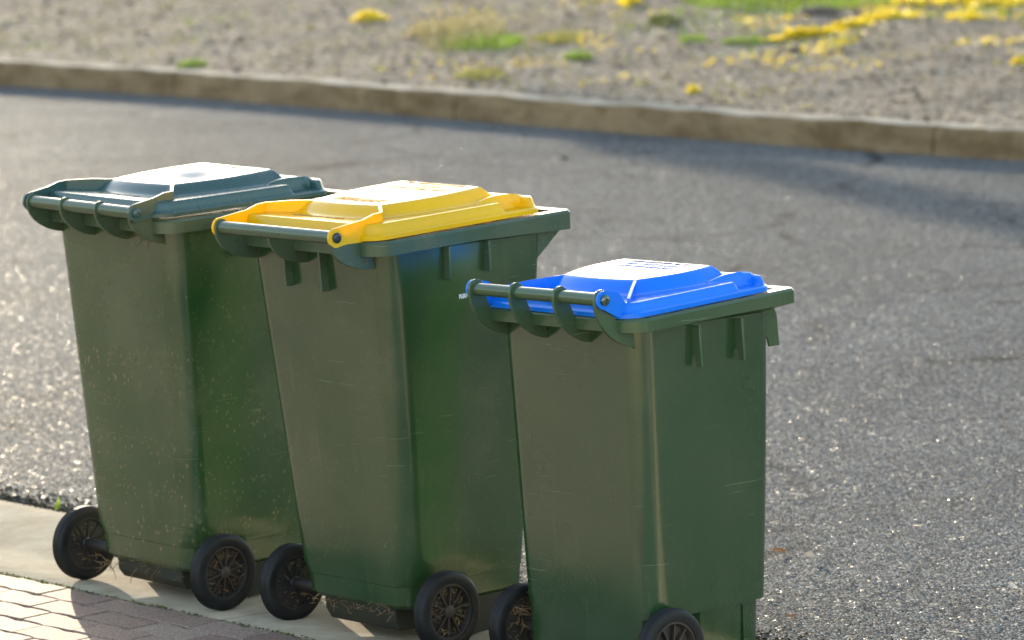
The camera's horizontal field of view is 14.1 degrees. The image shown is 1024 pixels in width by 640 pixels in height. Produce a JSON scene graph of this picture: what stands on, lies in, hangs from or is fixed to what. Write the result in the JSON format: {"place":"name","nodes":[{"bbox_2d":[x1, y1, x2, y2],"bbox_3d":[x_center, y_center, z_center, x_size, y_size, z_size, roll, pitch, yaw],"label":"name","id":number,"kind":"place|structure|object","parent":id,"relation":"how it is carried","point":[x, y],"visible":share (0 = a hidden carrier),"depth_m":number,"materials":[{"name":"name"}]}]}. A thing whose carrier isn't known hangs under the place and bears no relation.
{"place":"outdoors","nodes":[
{"label":"outdoors","id":0,"kind":"place"},
{"bbox_2d":[0,575,307,639],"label":"footpath","id":1,"kind":"structure","parent":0,"point":[31,610],"depth_m":10.37,"materials":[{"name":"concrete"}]},
{"bbox_2d":[0,85,1023,639],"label":"road","id":2,"kind":"structure","parent":0,"point":[824,227],"depth_m":16.42,"materials":[{"name":"grey asphalt"}]},
{"bbox_2d":[55,495,59,509],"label":"weed","id":3,"kind":"object","parent":2,"relation":"on","point":[57,506],"visible":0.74,"depth_m":11.93,"materials":[{"name":"green plant"}]},
{"bbox_2d":[0,500,489,639],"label":"gutter","id":4,"kind":"object","parent":2,"relation":"on","point":[26,537],"visible":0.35,"depth_m":10.76,"materials":[{"name":"concrete"}]},
{"bbox_2d":[0,572,314,639],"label":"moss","id":5,"kind":"object","parent":4,"relation":"on","point":[160,606],"visible":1,"depth_m":10.56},
{"bbox_2d":[23,163,344,610],"bbox_3d":[-0.817,0.153,10.720,0.738,1.087,0.621,-8,11,-42],"label":"wheelie bin","id":6,"kind":"object","parent":4,"relation":"on","point":[190,459],"visible":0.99,"depth_m":10.52,"materials":[{"name":"green plastic"}]},
{"bbox_2d":[71,232,244,594],"bbox_3d":[-0.964,0.226,10.595,0.213,0.949,0.637,-9,11,-41],"label":"straw","id":7,"kind":"object","parent":6,"relation":"in","point":[209,575],"visible":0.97,"depth_m":10.59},
{"bbox_2d":[211,181,570,639],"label":"wheelie bin","id":8,"kind":"object","parent":4,"relation":"on","point":[393,374],"visible":0.98,"depth_m":9.99,"materials":[{"name":"green plastic"}]},
{"bbox_2d":[277,257,469,635],"bbox_3d":[-0.407,0.287,10.048,0.243,0.947,0.627,-9,11,-43],"label":"straw","id":9,"kind":"object","parent":8,"relation":"in","point":[443,594],"visible":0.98,"depth_m":10.01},
{"bbox_2d":[466,259,793,639],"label":"wheelie bin","id":10,"kind":"object","parent":4,"relation":"on","point":[639,395],"visible":1,"depth_m":9.50,"materials":[{"name":"green plastic"}]},
{"bbox_2d":[507,592,531,639],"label":"straw","id":11,"kind":"object","parent":10,"relation":"in","point":[522,609],"visible":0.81,"depth_m":9.75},
{"bbox_2d":[0,480,892,639],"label":"gutter debris","id":12,"kind":"object","parent":2,"relation":"on","point":[35,504],"visible":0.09,"depth_m":12.03,"materials":[{"name":"soil"}]},
{"bbox_2d":[0,58,1023,160],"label":"kerb","id":13,"kind":"structure","parent":2,"relation":"on","point":[883,135],"depth_m":22.76,"materials":[{"name":"concrete"}]},
{"bbox_2d":[769,548,785,550],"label":"fallen leaf","id":14,"kind":"object","parent":2,"relation":"on","point":[778,549],"visible":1,"depth_m":11.03,"materials":[{"name":"brown plant"}]},
{"bbox_2d":[803,551,815,557],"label":"fallen leaf","id":15,"kind":"object","parent":2,"relation":"on","point":[808,554],"visible":1,"depth_m":10.93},
{"bbox_2d":[1008,582,1017,587],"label":"fallen leaf","id":16,"kind":"object","parent":2,"relation":"on","point":[1012,585],"visible":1,"depth_m":10.48,"materials":[{"name":"white"}]},
{"bbox_2d":[0,0,1023,126],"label":"verge","id":17,"kind":"structure","parent":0,"point":[257,48],"depth_m":25.98,"materials":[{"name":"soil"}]},
{"bbox_2d":[175,58,207,68],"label":"grass tuft","id":18,"kind":"object","parent":17,"relation":"on","point":[187,63],"visible":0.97,"depth_m":25.78,"materials":[{"name":"green plant"}]},
{"bbox_2d":[349,9,388,21],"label":"yellow ground cover","id":19,"kind":"object","parent":17,"relation":"on","point":[368,14],"visible":1,"depth_m":28.66,"materials":[{"name":"yellow plant"}]},
{"bbox_2d":[406,9,509,49],"bbox_3d":[-0.353,-1.949,27.294,0.700,0.196,2.391,-2,8,0],"label":"grass tuft","id":20,"kind":"object","parent":17,"relation":"on","point":[459,23],"visible":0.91,"depth_m":27.20,"materials":[{"name":"beige plant"}]},
{"bbox_2d":[454,66,507,82],"bbox_3d":[-0.185,-1.449,24.201,0.318,0.072,0.689,-2,8,0],"label":"grass tuft","id":21,"kind":"object","parent":17,"relation":"on","point":[480,75],"visible":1,"depth_m":24.16,"materials":[{"name":"plant"}]},
{"bbox_2d":[438,29,524,51],"bbox_3d":[-0.208,-1.815,26.618,0.590,0.117,1.591,-2,8,0],"label":"grass tuft","id":22,"kind":"object","parent":17,"relation":"on","point":[512,40],"visible":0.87,"depth_m":26.27,"materials":[{"name":"green plant"}]},
{"bbox_2d":[0,0,1023,82],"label":"green sprigs","id":23,"kind":"object","parent":17,"relation":"on","point":[680,11],"visible":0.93,"depth_m":27.59,"materials":[{"name":"green plant"}]},
{"bbox_2d":[0,0,1023,123],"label":"weeds","id":24,"kind":"object","parent":17,"relation":"on","point":[649,84],"visible":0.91,"depth_m":25.81,"materials":[{"name":"plant"}]},
{"bbox_2d":[0,0,1023,120],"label":"dry stubble","id":25,"kind":"object","parent":17,"relation":"on","point":[514,18],"visible":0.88,"depth_m":27.03,"materials":[{"name":"beige plant"}]},
{"bbox_2d":[531,29,579,44],"bbox_3d":[0.282,-1.846,26.813,0.324,0.086,0.807,-2,8,0],"label":"grass tuft","id":26,"kind":"object","parent":17,"relation":"on","point":[557,35],"visible":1,"depth_m":26.71,"materials":[{"name":"plant"}]},
{"bbox_2d":[563,48,595,60],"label":"grass tuft","id":27,"kind":"object","parent":17,"relation":"on","point":[576,55],"visible":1,"depth_m":25.19,"materials":[{"name":"green plant"}]},
{"bbox_2d":[616,0,642,7],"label":"yellow ground cover","id":28,"kind":"object","parent":17,"relation":"on","point":[624,3],"visible":1,"depth_m":29.17,"materials":[{"name":"yellow plant"}]},
{"bbox_2d":[647,12,681,27],"bbox_3d":[1.020,-2.018,27.744,0.239,0.086,0.704,-2,8,0],"label":"moss patch","id":29,"kind":"object","parent":17,"relation":"on","point":[664,17],"visible":1,"depth_m":27.68,"materials":[{"name":"green plant"}]},
{"bbox_2d":[676,33,706,42],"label":"grass tuft","id":30,"kind":"object","parent":17,"relation":"on","point":[689,37],"visible":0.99,"depth_m":26.36,"materials":[{"name":"green plant"}]},
{"bbox_2d":[685,84,701,93],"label":"yellow ground cover","id":31,"kind":"object","parent":17,"relation":"on","point":[693,89],"visible":1,"depth_m":22.97,"materials":[{"name":"yellow plant"}]},
{"bbox_2d":[381,0,1023,84],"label":"yellow sprigs","id":32,"kind":"object","parent":17,"relation":"on","point":[819,43],"visible":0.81,"depth_m":26.42,"materials":[{"name":"yellow plant"}]},
{"bbox_2d":[721,35,776,45],"bbox_3d":[1.500,-1.772,26.122,0.362,0.068,0.318,-2,8,0],"label":"grass tuft","id":33,"kind":"object","parent":17,"relation":"on","point":[745,41],"visible":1,"depth_m":26.09,"materials":[{"name":"green plant"}]},
{"bbox_2d":[681,0,896,14],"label":"grass tuft","id":34,"kind":"object","parent":17,"relation":"on","point":[836,4],"visible":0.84,"depth_m":28.43,"materials":[{"name":"green plant"}]},
{"bbox_2d":[785,46,802,52],"bbox_3d":[1.727,-1.652,25.278,0.110,0.046,0.132,-2,8,0],"label":"rock","id":35,"kind":"object","parent":17,"relation":"on","point":[792,49],"visible":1,"depth_m":25.23,"materials":[{"name":"grey stone"}]},
{"bbox_2d":[758,26,849,42],"bbox_3d":[1.847,-1.820,26.271,0.720,0.090,0.216,-7,10,-34],"label":"yellow ground cover","id":36,"kind":"object","parent":17,"relation":"on","point":[799,33],"visible":1,"depth_m":26.23,"materials":[{"name":"yellow plant"}]},
{"bbox_2d":[797,6,840,15],"bbox_3d":[2.038,-2.059,27.597,0.275,0.082,0.284,-7,10,-33],"label":"rock","id":37,"kind":"object","parent":17,"relation":"on","point":[815,10],"visible":1,"depth_m":27.51,"materials":[{"name":"grey stone"}]},
{"bbox_2d":[838,48,845,52],"bbox_3d":[2.005,-1.636,25.132,0.049,0.038,0.064,-2,8,0],"label":"rock","id":38,"kind":"object","parent":17,"relation":"on","point":[842,50],"visible":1,"depth_m":25.11,"materials":[{"name":"stone"}]},
{"bbox_2d":[823,18,876,28],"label":"yellow ground cover","id":39,"kind":"object","parent":17,"relation":"on","point":[850,23],"visible":0.97,"depth_m":26.71,"materials":[{"name":"yellow plant"}]},
{"bbox_2d":[855,8,923,20],"bbox_3d":[2.492,-2.023,27.313,0.395,0.074,0.505,2,9,21],"label":"yellow ground cover","id":40,"kind":"object","parent":17,"relation":"on","point":[889,13],"visible":0.98,"depth_m":27.23,"materials":[{"name":"yellow plant"}]},
{"bbox_2d":[890,0,929,6],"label":"yellow ground cover","id":41,"kind":"object","parent":17,"relation":"on","point":[916,2],"visible":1,"depth_m":28.27,"materials":[{"name":"yellow plant"}]},
{"bbox_2d":[942,10,991,21],"bbox_3d":[2.951,-1.982,26.902,0.328,0.070,0.487,5,11,38],"label":"yellow ground cover","id":42,"kind":"object","parent":17,"relation":"on","point":[969,15],"visible":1,"depth_m":26.86,"materials":[{"name":"yellow plant"}]},
{"bbox_2d":[920,0,1023,8],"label":"yellow ground cover","id":43,"kind":"object","parent":17,"relation":"on","point":[974,4],"visible":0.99,"depth_m":28.29,"materials":[{"name":"yellow plant"}]},
{"bbox_2d":[1008,56,1023,64],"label":"yellow ground cover","id":44,"kind":"object","parent":17,"relation":"on","point":[1017,60],"visible":1,"depth_m":23.91,"materials":[{"name":"yellow plant"}]}
]}

